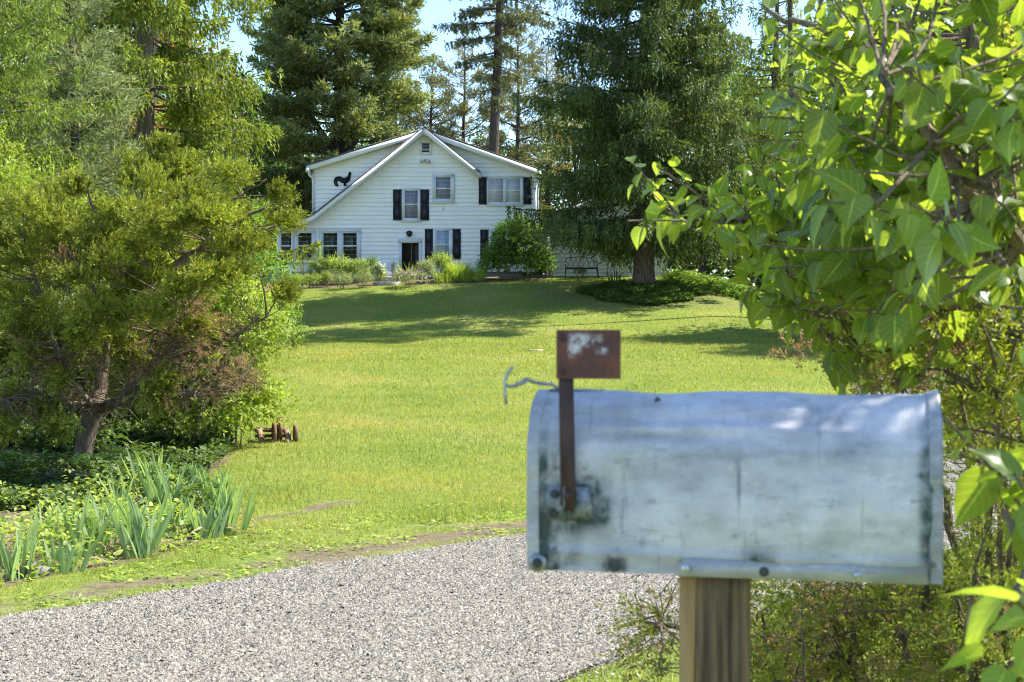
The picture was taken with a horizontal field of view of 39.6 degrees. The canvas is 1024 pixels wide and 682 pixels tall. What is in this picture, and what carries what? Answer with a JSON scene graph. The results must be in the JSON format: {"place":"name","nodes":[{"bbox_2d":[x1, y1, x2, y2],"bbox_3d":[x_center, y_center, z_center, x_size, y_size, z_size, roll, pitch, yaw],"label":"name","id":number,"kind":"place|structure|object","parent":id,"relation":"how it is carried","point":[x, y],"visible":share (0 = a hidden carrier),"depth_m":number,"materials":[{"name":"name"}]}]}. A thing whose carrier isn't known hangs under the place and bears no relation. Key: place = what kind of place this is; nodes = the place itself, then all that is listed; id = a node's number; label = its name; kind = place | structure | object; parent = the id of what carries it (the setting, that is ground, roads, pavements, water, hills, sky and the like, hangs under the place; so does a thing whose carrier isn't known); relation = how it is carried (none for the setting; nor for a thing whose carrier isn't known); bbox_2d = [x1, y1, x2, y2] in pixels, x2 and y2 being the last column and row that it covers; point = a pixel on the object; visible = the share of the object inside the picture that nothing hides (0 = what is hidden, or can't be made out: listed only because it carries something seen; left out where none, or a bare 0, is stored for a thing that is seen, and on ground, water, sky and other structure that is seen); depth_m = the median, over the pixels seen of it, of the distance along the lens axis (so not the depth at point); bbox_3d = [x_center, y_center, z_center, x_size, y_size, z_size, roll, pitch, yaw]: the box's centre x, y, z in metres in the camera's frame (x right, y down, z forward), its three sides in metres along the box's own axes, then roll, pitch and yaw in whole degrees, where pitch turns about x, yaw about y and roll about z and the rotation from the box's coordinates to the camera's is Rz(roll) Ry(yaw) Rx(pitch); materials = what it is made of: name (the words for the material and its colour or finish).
{"place":"outdoors","nodes":[
{"label":"outdoors","id":0,"kind":"place"},
{"bbox_2d":[0,0,947,285],"label":"sky","id":1,"kind":"structure","parent":0,"point":[434,11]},
{"bbox_2d":[0,275,1019,681],"bbox_3d":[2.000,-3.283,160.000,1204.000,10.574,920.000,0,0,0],"label":"ground","id":2,"kind":"structure","parent":0,"point":[422,537],"depth_m":21.58,"materials":[{"name":"plant"}]},
{"bbox_2d":[0,515,43,580],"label":"iris plant","id":3,"kind":"object","parent":2,"relation":"on","point":[11,565],"visible":0.93,"depth_m":8.70,"materials":[{"name":"green plant"}]},
{"bbox_2d":[16,560,51,577],"bbox_3d":[-2.978,1.427,8.794,0.209,0.150,0.169,0,0,-45],"label":"rock","id":4,"kind":"object","parent":2,"relation":"on","point":[41,568],"visible":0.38,"depth_m":8.76,"materials":[{"name":"stone"}]},
{"bbox_2d":[9,501,68,552],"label":"iris plant","id":5,"kind":"object","parent":2,"relation":"on","point":[50,523],"visible":0.33,"depth_m":9.84,"materials":[{"name":"green plant"}]},
{"bbox_2d":[29,468,87,484],"bbox_3d":[-4.316,1.330,13.596,0.614,0.222,0.282,0,0,-6],"label":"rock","id":6,"kind":"object","parent":2,"relation":"on","point":[49,471],"visible":0.16,"depth_m":13.50,"materials":[{"name":"stone"}]},
{"bbox_2d":[0,0,125,379],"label":"broadleaf tree","id":7,"kind":"object","parent":2,"relation":"on","point":[32,111],"visible":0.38,"depth_m":26.62,"materials":[{"name":"green plant"}]},
{"bbox_2d":[27,533,108,574],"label":"iris plant","id":8,"kind":"object","parent":2,"relation":"on","point":[58,556],"visible":0.92,"depth_m":8.91,"materials":[{"name":"green plant"}]},
{"bbox_2d":[36,489,117,559],"bbox_3d":[-2.907,1.252,9.485,0.667,0.536,0.497,0,0,-44],"label":"iris plant","id":9,"kind":"object","parent":2,"relation":"on","point":[90,532],"visible":0.71,"depth_m":9.47,"materials":[{"name":"green plant"}]},
{"bbox_2d":[0,0,167,231],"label":"broadleaf tree","id":10,"kind":"object","parent":2,"relation":"on","point":[27,4],"visible":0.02,"depth_m":60.01,"materials":[{"name":"green plant"}]},
{"bbox_2d":[53,487,124,556],"bbox_3d":[-2.875,1.248,9.723,0.393,0.517,0.602,0,0,-45],"label":"iris plant","id":11,"kind":"object","parent":2,"relation":"on","point":[96,512],"visible":0.5,"depth_m":9.73,"materials":[{"name":"green plant"}]},
{"bbox_2d":[0,0,185,346],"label":"pine tree","id":12,"kind":"object","parent":2,"relation":"on","point":[100,51],"visible":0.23,"depth_m":30.73,"materials":[{"name":"green plant"}]},
{"bbox_2d":[0,121,195,418],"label":"leafy shrub","id":13,"kind":"object","parent":2,"relation":"on","point":[20,177],"visible":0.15,"depth_m":19.44,"materials":[{"name":"green plant"}]},
{"bbox_2d":[77,427,128,467],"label":"broad leaf weed","id":14,"kind":"object","parent":2,"relation":"on","point":[118,448],"visible":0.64,"depth_m":13.86,"materials":[{"name":"plant"}]},
{"bbox_2d":[0,464,214,584],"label":"weeds","id":15,"kind":"object","parent":2,"relation":"on","point":[20,520],"visible":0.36,"depth_m":9.96,"materials":[{"name":"green plant"}]},
{"bbox_2d":[0,327,217,433],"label":"leafy shrub","id":16,"kind":"object","parent":2,"relation":"on","point":[128,418],"visible":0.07,"depth_m":16.88,"materials":[{"name":"plant"}]},
{"bbox_2d":[0,0,235,149],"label":"broadleaf tree","id":17,"kind":"object","parent":2,"relation":"on","point":[202,48],"visible":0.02,"depth_m":65.90,"materials":[{"name":"green plant"}]},
{"bbox_2d":[0,385,240,521],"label":"weeds","id":18,"kind":"object","parent":2,"relation":"on","point":[56,461],"visible":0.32,"depth_m":13.57,"materials":[{"name":"plant"}]},
{"bbox_2d":[99,462,143,514],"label":"iris plant","id":19,"kind":"object","parent":2,"relation":"on","point":[127,492],"visible":0.44,"depth_m":11.43,"materials":[{"name":"green plant"}]},
{"bbox_2d":[104,492,177,558],"bbox_3d":[-2.471,1.296,9.582,0.468,0.561,0.642,0,0,0],"label":"iris plant","id":20,"kind":"object","parent":2,"relation":"on","point":[136,536],"visible":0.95,"depth_m":9.55,"materials":[{"name":"green plant"}]},
{"bbox_2d":[43,0,250,197],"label":"broadleaf tree","id":21,"kind":"object","parent":2,"relation":"on","point":[155,98],"visible":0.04,"depth_m":52.34,"materials":[{"name":"green plant"}]},
{"bbox_2d":[121,447,177,497],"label":"iris plant","id":22,"kind":"object","parent":2,"relation":"on","point":[149,469],"visible":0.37,"depth_m":12.38,"materials":[{"name":"green plant"}]},
{"bbox_2d":[0,128,312,467],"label":"juniper tree","id":23,"kind":"object","parent":2,"relation":"on","point":[159,220],"visible":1,"depth_m":14.25,"materials":[{"name":"green plant"}]},
{"bbox_2d":[8,0,323,349],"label":"broadleaf tree","id":24,"kind":"object","parent":2,"relation":"on","point":[183,66],"visible":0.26,"depth_m":37.86,"materials":[{"name":"green plant"}]},
{"bbox_2d":[133,459,202,514],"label":"iris plant","id":25,"kind":"object","parent":2,"relation":"on","point":[163,488],"visible":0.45,"depth_m":11.27,"materials":[{"name":"green plant"}]},
{"bbox_2d":[45,274,301,449],"bbox_3d":[-4.061,0.187,16.936,3.170,2.450,2.144,0,0,0],"label":"leafy shrub","id":26,"kind":"object","parent":2,"relation":"on","point":[250,405],"visible":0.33,"depth_m":16.62,"materials":[{"name":"green plant"}]},
{"bbox_2d":[157,491,195,537],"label":"iris plant","id":27,"kind":"object","parent":2,"relation":"on","point":[179,517],"visible":0.64,"depth_m":10.58,"materials":[{"name":"green plant"}]},
{"bbox_2d":[181,462,233,499],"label":"iris plant","id":28,"kind":"object","parent":2,"relation":"on","point":[207,475],"visible":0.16,"depth_m":12.05,"materials":[{"name":"green plant"}]},
{"bbox_2d":[127,49,288,243],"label":"broadleaf tree","id":29,"kind":"object","parent":2,"relation":"on","point":[263,190],"visible":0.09,"depth_m":71.14,"materials":[{"name":"green plant"}]},
{"bbox_2d":[171,500,254,539],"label":"iris plant","id":30,"kind":"object","parent":2,"relation":"on","point":[208,526],"visible":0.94,"depth_m":10.48,"materials":[{"name":"green plant"}]},
{"bbox_2d":[189,465,241,511],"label":"iris plant","id":31,"kind":"object","parent":2,"relation":"on","point":[211,494],"visible":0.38,"depth_m":11.48,"materials":[{"name":"green plant"}]},
{"bbox_2d":[200,480,264,536],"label":"iris plant","id":32,"kind":"object","parent":2,"relation":"on","point":[233,513],"visible":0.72,"depth_m":10.65,"materials":[{"name":"green plant"}]},
{"bbox_2d":[154,195,315,364],"bbox_3d":[-6.242,-1.209,30.238,4.169,3.817,2.480,0,0,0],"label":"leafy shrub","id":33,"kind":"object","parent":2,"relation":"on","point":[271,271],"visible":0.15,"depth_m":29.98,"materials":[{"name":"green plant"}]},
{"bbox_2d":[207,67,310,256],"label":"broadleaf tree","id":34,"kind":"object","parent":2,"relation":"on","point":[253,118],"visible":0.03,"depth_m":86.88,"materials":[{"name":"green plant"}]},
{"bbox_2d":[17,501,526,608],"bbox_3d":[-1.361,1.415,10.167,1.651,0.092,5.440,0,0,40],"label":"clover","id":35,"kind":"object","parent":2,"relation":"on","point":[138,565],"visible":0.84,"depth_m":9.90,"materials":[{"name":"green plant"}]},
{"bbox_2d":[248,417,297,442],"bbox_3d":[-2.885,1.116,17.393,0.593,0.358,0.558,0,0,0],"label":"old mower","id":36,"kind":"object","parent":2,"relation":"on","point":[277,431],"visible":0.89,"depth_m":17.31,"materials":[{"name":"metal"}]},
{"bbox_2d":[259,105,332,250],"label":"broadleaf tree","id":37,"kind":"object","parent":2,"relation":"on","point":[313,154],"visible":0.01,"depth_m":104.08,"materials":[{"name":"green plant"}]},
{"bbox_2d":[288,273,309,287],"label":"perennial","id":38,"kind":"object","parent":2,"relation":"on","point":[297,276],"visible":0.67,"depth_m":58.19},
{"bbox_2d":[293,254,310,282],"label":"perennial","id":39,"kind":"object","parent":2,"relation":"on","point":[297,264],"visible":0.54,"depth_m":60.52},
{"bbox_2d":[303,271,323,287],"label":"perennial","id":40,"kind":"object","parent":2,"relation":"on","point":[315,277],"visible":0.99,"depth_m":58.55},
{"bbox_2d":[307,254,327,284],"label":"perennial","id":41,"kind":"object","parent":2,"relation":"on","point":[316,267],"visible":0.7,"depth_m":59.99,"materials":[{"name":"green plant"}]},
{"bbox_2d":[313,251,331,284],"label":"seed stalks","id":42,"kind":"object","parent":2,"relation":"on","point":[322,270],"visible":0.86,"depth_m":59.71,"materials":[{"name":"plant"}]},
{"bbox_2d":[321,269,335,287],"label":"perennial","id":43,"kind":"object","parent":2,"relation":"on","point":[326,277],"visible":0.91,"depth_m":58.76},
{"bbox_2d":[232,0,441,237],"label":"pine tree","id":44,"kind":"object","parent":2,"relation":"on","point":[385,37],"visible":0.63,"depth_m":73.60,"materials":[{"name":"green plant"}]},
{"bbox_2d":[321,252,356,283],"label":"perennial","id":45,"kind":"object","parent":2,"relation":"on","point":[333,263],"visible":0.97,"depth_m":59.74,"materials":[{"name":"plant"}]},
{"bbox_2d":[328,270,353,288],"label":"perennial","id":46,"kind":"object","parent":2,"relation":"on","point":[341,278],"visible":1,"depth_m":57.92,"materials":[{"name":"green plant"}]},
{"bbox_2d":[339,257,370,283],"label":"perennial","id":47,"kind":"object","parent":2,"relation":"on","point":[362,263],"visible":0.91,"depth_m":59.96,"materials":[{"name":"plant"}]},
{"bbox_2d":[354,269,375,288],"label":"perennial","id":48,"kind":"object","parent":2,"relation":"on","point":[363,276],"visible":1,"depth_m":58.23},
{"bbox_2d":[359,255,378,281],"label":"rose bush","id":49,"kind":"object","parent":2,"relation":"on","point":[372,261],"visible":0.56,"depth_m":60.67,"materials":[{"name":"green plant"}]},
{"bbox_2d":[369,261,387,282],"bbox_3d":[-5.579,-2.806,59.392,0.844,1.022,0.924,0,0,0],"label":"flowering mound","id":50,"kind":"object","parent":2,"relation":"on","point":[379,268],"visible":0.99,"depth_m":59.26,"materials":[{"name":"white plant"}]},
{"bbox_2d":[375,282,398,285],"bbox_3d":[-5.185,-2.333,59.202,0.993,0.240,0.592,0,0,0],"label":"stone step","id":51,"kind":"object","parent":2,"relation":"on","point":[385,283],"visible":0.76,"depth_m":58.92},
{"bbox_2d":[377,276,399,281],"bbox_3d":[-5.208,-2.531,60.093,0.986,0.380,0.612,0,0,0],"label":"stone step","id":52,"kind":"object","parent":2,"relation":"on","point":[389,278],"visible":0.38,"depth_m":59.81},
{"bbox_2d":[355,69,433,148],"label":"pine tree","id":53,"kind":"object","parent":2,"relation":"on","point":[403,120],"visible":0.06,"depth_m":96.58,"materials":[{"name":"green plant"}]},
{"bbox_2d":[266,126,540,280],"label":"house","id":54,"kind":"structure","parent":2,"relation":"on","point":[411,198],"depth_m":62.96,"materials":[{"name":"paint"}]},
{"bbox_2d":[279,228,293,263],"bbox_3d":[-9.991,-4.202,62.915,0.718,1.552,0.130,0,0,0],"label":"window","id":55,"kind":"structure","parent":54,"relation":"in","point":[286,243],"depth_m":62.95,"materials":[{"name":"paint"}]},
{"bbox_2d":[293,228,315,263],"bbox_3d":[-9.163,-4.202,62.915,1.013,1.552,0.130,0,0,0],"label":"window","id":56,"kind":"structure","parent":54,"relation":"in","point":[307,237],"depth_m":62.93,"materials":[{"name":"paint"}]},
{"bbox_2d":[319,228,360,261],"bbox_3d":[-7.620,-4.202,62.915,1.920,1.552,0.130,0,0,0],"label":"window","id":57,"kind":"structure","parent":54,"relation":"in","point":[347,241],"depth_m":62.95,"materials":[{"name":"paint"}]},
{"bbox_2d":[334,172,350,186],"bbox_3d":[-7.493,-7.165,62.940,0.789,0.653,0.030,0,0,0],"label":"rooster ornament","id":58,"kind":"object","parent":54,"relation":"attached to","point":[345,180],"visible":1,"depth_m":62.92,"materials":[{"name":"black metal"}]},
{"bbox_2d":[401,188,420,221],"bbox_3d":[-4.468,-6.017,62.915,0.876,1.507,0.130,0,0,0],"label":"window","id":59,"kind":"structure","parent":54,"relation":"in","point":[410,196],"depth_m":62.95,"materials":[{"name":"paint"}]},
{"bbox_2d":[411,244,418,271],"bbox_3d":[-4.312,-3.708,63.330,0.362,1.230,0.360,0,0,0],"label":"door","id":60,"kind":"structure","parent":54,"relation":"in","point":[416,248],"depth_m":63.44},
{"bbox_2d":[431,174,454,202],"bbox_3d":[-3.039,-6.754,62.915,1.058,1.302,0.130,0,0,0],"label":"window","id":61,"kind":"structure","parent":54,"relation":"in","point":[443,185],"depth_m":62.93,"materials":[{"name":"paint"}]},
{"bbox_2d":[433,228,452,259],"bbox_3d":[-3.062,-4.293,62.915,0.922,1.416,0.130,0,0,0],"label":"window","id":62,"kind":"structure","parent":54,"relation":"in","point":[438,238],"depth_m":62.93,"materials":[{"name":"paint"}]},
{"bbox_2d":[489,228,507,257],"bbox_3d":[-0.590,-4.293,62.915,0.922,1.416,0.130,0,0,0],"label":"window","id":63,"kind":"structure","parent":54,"relation":"in","point":[490,229],"depth_m":62.92,"materials":[{"name":"paint"}]},
{"bbox_2d":[486,176,523,205],"bbox_3d":[-0.306,-6.629,62.915,1.670,1.325,0.130,0,0,0],"label":"window","id":64,"kind":"structure","parent":54,"relation":"in","point":[501,190],"depth_m":62.95,"materials":[{"name":"glass"}]},
{"bbox_2d":[392,263,418,279],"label":"daylily","id":65,"kind":"object","parent":2,"relation":"on","point":[400,268],"visible":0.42,"depth_m":60.81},
{"bbox_2d":[390,267,430,287],"bbox_3d":[-4.151,-2.576,58.159,1.663,0.865,1.484,0,0,-22],"label":"flowering mound","id":66,"kind":"object","parent":2,"relation":"on","point":[408,275],"visible":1,"depth_m":58.04,"materials":[{"name":"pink plant"}]},
{"bbox_2d":[412,258,435,283],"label":"perennial","id":67,"kind":"object","parent":2,"relation":"on","point":[429,266],"visible":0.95,"depth_m":59.39,"materials":[{"name":"plant"}]},
{"bbox_2d":[396,51,472,141],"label":"pine tree","id":68,"kind":"object","parent":2,"relation":"on","point":[442,101],"visible":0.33,"depth_m":95.47,"materials":[{"name":"green plant"}]},
{"bbox_2d":[425,250,451,278],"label":"tall perennial","id":69,"kind":"object","parent":2,"relation":"on","point":[439,257],"visible":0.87,"depth_m":60.26,"materials":[{"name":"plant"}]},
{"bbox_2d":[432,269,459,282],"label":"daylily","id":70,"kind":"object","parent":2,"relation":"on","point":[442,279],"visible":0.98,"depth_m":59.39,"materials":[{"name":"plant"}]},
{"bbox_2d":[437,258,469,279],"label":"daylily","id":71,"kind":"object","parent":2,"relation":"on","point":[445,272],"visible":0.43,"depth_m":60.27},
{"bbox_2d":[445,260,476,281],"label":"daylily","id":72,"kind":"object","parent":2,"relation":"on","point":[459,276],"visible":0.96,"depth_m":59.63,"materials":[{"name":"plant"}]},
{"bbox_2d":[424,34,509,155],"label":"pine tree","id":73,"kind":"object","parent":2,"relation":"on","point":[463,74],"visible":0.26,"depth_m":98.97,"materials":[{"name":"green plant"}]},
{"bbox_2d":[465,266,492,280],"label":"daylily","id":74,"kind":"object","parent":2,"relation":"on","point":[479,276],"visible":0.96,"depth_m":59.69,"materials":[{"name":"plant"}]},
{"bbox_2d":[431,0,555,153],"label":"pine tree","id":75,"kind":"object","parent":2,"relation":"on","point":[504,23],"visible":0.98,"depth_m":83.77,"materials":[{"name":"green plant"}]},
{"bbox_2d":[255,206,760,286],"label":"undergrowth","id":76,"kind":"object","parent":2,"relation":"on","point":[711,269],"visible":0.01,"depth_m":102.17,"materials":[{"name":"plant"}]},
{"bbox_2d":[465,128,554,227],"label":"broadleaf tree","id":77,"kind":"object","parent":2,"relation":"on","point":[503,152],"visible":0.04,"depth_m":114.70,"materials":[{"name":"green plant"}]},
{"bbox_2d":[473,211,558,278],"bbox_3d":[0.139,-4.076,60.557,3.750,2.978,2.638,0,0,0],"label":"round bush","id":78,"kind":"object","parent":2,"relation":"on","point":[512,255],"visible":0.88,"depth_m":60.09,"materials":[{"name":"green plant"}]},
{"bbox_2d":[463,24,570,218],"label":"pine tree","id":79,"kind":"object","parent":2,"relation":"on","point":[507,115],"visible":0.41,"depth_m":94.63,"materials":[{"name":"green plant"}]},
{"bbox_2d":[503,42,589,274],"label":"pine tree","id":80,"kind":"object","parent":2,"relation":"on","point":[546,205],"visible":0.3,"depth_m":99.65,"materials":[{"name":"green plant"}]},
{"bbox_2d":[511,98,612,265],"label":"broadleaf tree","id":81,"kind":"object","parent":2,"relation":"on","point":[558,206],"visible":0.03,"depth_m":106.62,"materials":[{"name":"green plant"}]},
{"bbox_2d":[573,266,587,277],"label":"perennial","id":82,"kind":"object","parent":2,"relation":"on","point":[580,271],"visible":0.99,"depth_m":61.06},
{"bbox_2d":[564,256,598,277],"bbox_3d":[2.981,-3.166,60.999,1.485,0.961,0.597,0,0,0],"label":"garden bench","id":83,"kind":"object","parent":2,"relation":"on","point":[582,267],"visible":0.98,"depth_m":60.75,"materials":[{"name":"black metal"}]},
{"bbox_2d":[547,200,666,275],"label":"outbuilding","id":84,"kind":"structure","parent":2,"relation":"on","point":[602,266],"depth_m":62.37,"materials":[{"name":"beige"}]},
{"bbox_2d":[605,269,623,280],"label":"strap plant","id":85,"kind":"object","parent":2,"relation":"on","point":[618,277],"visible":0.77,"depth_m":58.40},
{"bbox_2d":[565,93,698,273],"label":"broadleaf tree","id":86,"kind":"object","parent":2,"relation":"on","point":[670,265],"visible":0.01,"depth_m":102.31,"materials":[{"name":"green plant"}]},
{"bbox_2d":[505,0,776,282],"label":"spruce tree","id":87,"kind":"object","parent":2,"relation":"on","point":[638,127],"visible":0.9,"depth_m":55.26,"materials":[{"name":"green plant"}]},
{"bbox_2d":[574,280,708,305],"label":"ground cover","id":88,"kind":"object","parent":2,"relation":"on","point":[661,292],"visible":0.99,"depth_m":55.17,"materials":[{"name":"plant"}]},
{"bbox_2d":[668,178,714,271],"bbox_3d":[7.857,-5.201,63.949,3.765,4.767,3.526,0,0,0],"label":"shrub","id":89,"kind":"object","parent":2,"relation":"on","point":[700,242],"visible":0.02,"depth_m":63.79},
{"bbox_2d":[627,34,765,274],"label":"broadleaf tree","id":90,"kind":"object","parent":2,"relation":"on","point":[703,268],"visible":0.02,"depth_m":87.70,"materials":[{"name":"green plant"}]},
{"bbox_2d":[658,268,767,302],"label":"verge plants","id":91,"kind":"object","parent":2,"relation":"on","point":[718,283],"visible":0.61,"depth_m":57.70,"materials":[{"name":"green plant"}]},
{"bbox_2d":[679,576,750,681],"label":"mailbox post","id":92,"kind":"object","parent":2,"relation":"on","point":[714,626],"visible":0.92,"depth_m":1.71,"materials":[{"name":"brown wood"}]},
{"bbox_2d":[503,330,942,584],"bbox_3d":[0.253,0.134,1.768,0.531,0.295,0.186,0,0,12],"label":"mailbox","id":93,"kind":"object","parent":92,"relation":"on","point":[780,486],"visible":1,"depth_m":1.70,"materials":[{"name":"metal"}]},
{"bbox_2d":[689,173,761,277],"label":"shrub","id":94,"kind":"object","parent":2,"relation":"on","point":[741,190],"visible":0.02,"depth_m":65.48,"materials":[{"name":"plant"}]},
{"bbox_2d":[676,38,801,287],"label":"broadleaf tree","id":95,"kind":"object","parent":2,"relation":"on","point":[759,283],"visible":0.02,"depth_m":97.38,"materials":[{"name":"green plant"}]},
{"bbox_2d":[737,178,788,259],"bbox_3d":[12.344,-4.635,64.082,4.357,5.582,4.193,0,0,24],"label":"shrub","id":96,"kind":"object","parent":2,"relation":"on","point":[777,232],"depth_m":63.58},
{"bbox_2d":[711,48,829,296],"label":"broadleaf tree","id":97,"kind":"object","parent":2,"relation":"on","point":[813,95],"visible":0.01,"depth_m":77.91,"materials":[{"name":"green plant"}]},
{"bbox_2d":[718,0,830,280],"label":"spruce tree","id":98,"kind":"object","parent":2,"relation":"on","point":[775,73],"visible":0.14,"depth_m":66.78,"materials":[{"name":"green plant"}]},
{"bbox_2d":[788,0,797,293],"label":"pine tree","id":99,"kind":"object","parent":2,"relation":"on","point":[790,26],"visible":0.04,"depth_m":51.59,"materials":[{"name":"plant"}]},
{"bbox_2d":[586,252,1023,681],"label":"juniper bush","id":100,"kind":"object","parent":2,"relation":"on","point":[991,406],"visible":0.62,"depth_m":3.26,"materials":[{"name":"green plant"}]},
{"bbox_2d":[625,0,1023,681],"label":"lilac bush","id":101,"kind":"object","parent":2,"relation":"on","point":[889,140],"visible":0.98,"depth_m":2.56,"materials":[{"name":"green plant"}]},
{"bbox_2d":[779,3,1017,364],"bbox_3d":[15.708,-5.675,46.075,12.068,15.182,12.453,0,0,36],"label":"broadleaf tree","id":102,"kind":"object","parent":2,"relation":"on","point":[943,30],"depth_m":44.92,"materials":[{"name":"green plant"}]},
{"bbox_2d":[961,0,1022,241],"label":"broadleaf tree","id":103,"kind":"object","parent":2,"relation":"on","point":[976,22],"depth_m":39.44,"materials":[{"name":"green plant"}]},
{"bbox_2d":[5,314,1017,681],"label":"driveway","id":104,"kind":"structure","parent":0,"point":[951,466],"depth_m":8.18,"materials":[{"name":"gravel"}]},
{"bbox_2d":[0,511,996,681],"bbox_3d":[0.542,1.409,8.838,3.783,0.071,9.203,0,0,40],"label":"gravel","id":105,"kind":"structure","parent":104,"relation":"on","point":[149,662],"depth_m":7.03,"materials":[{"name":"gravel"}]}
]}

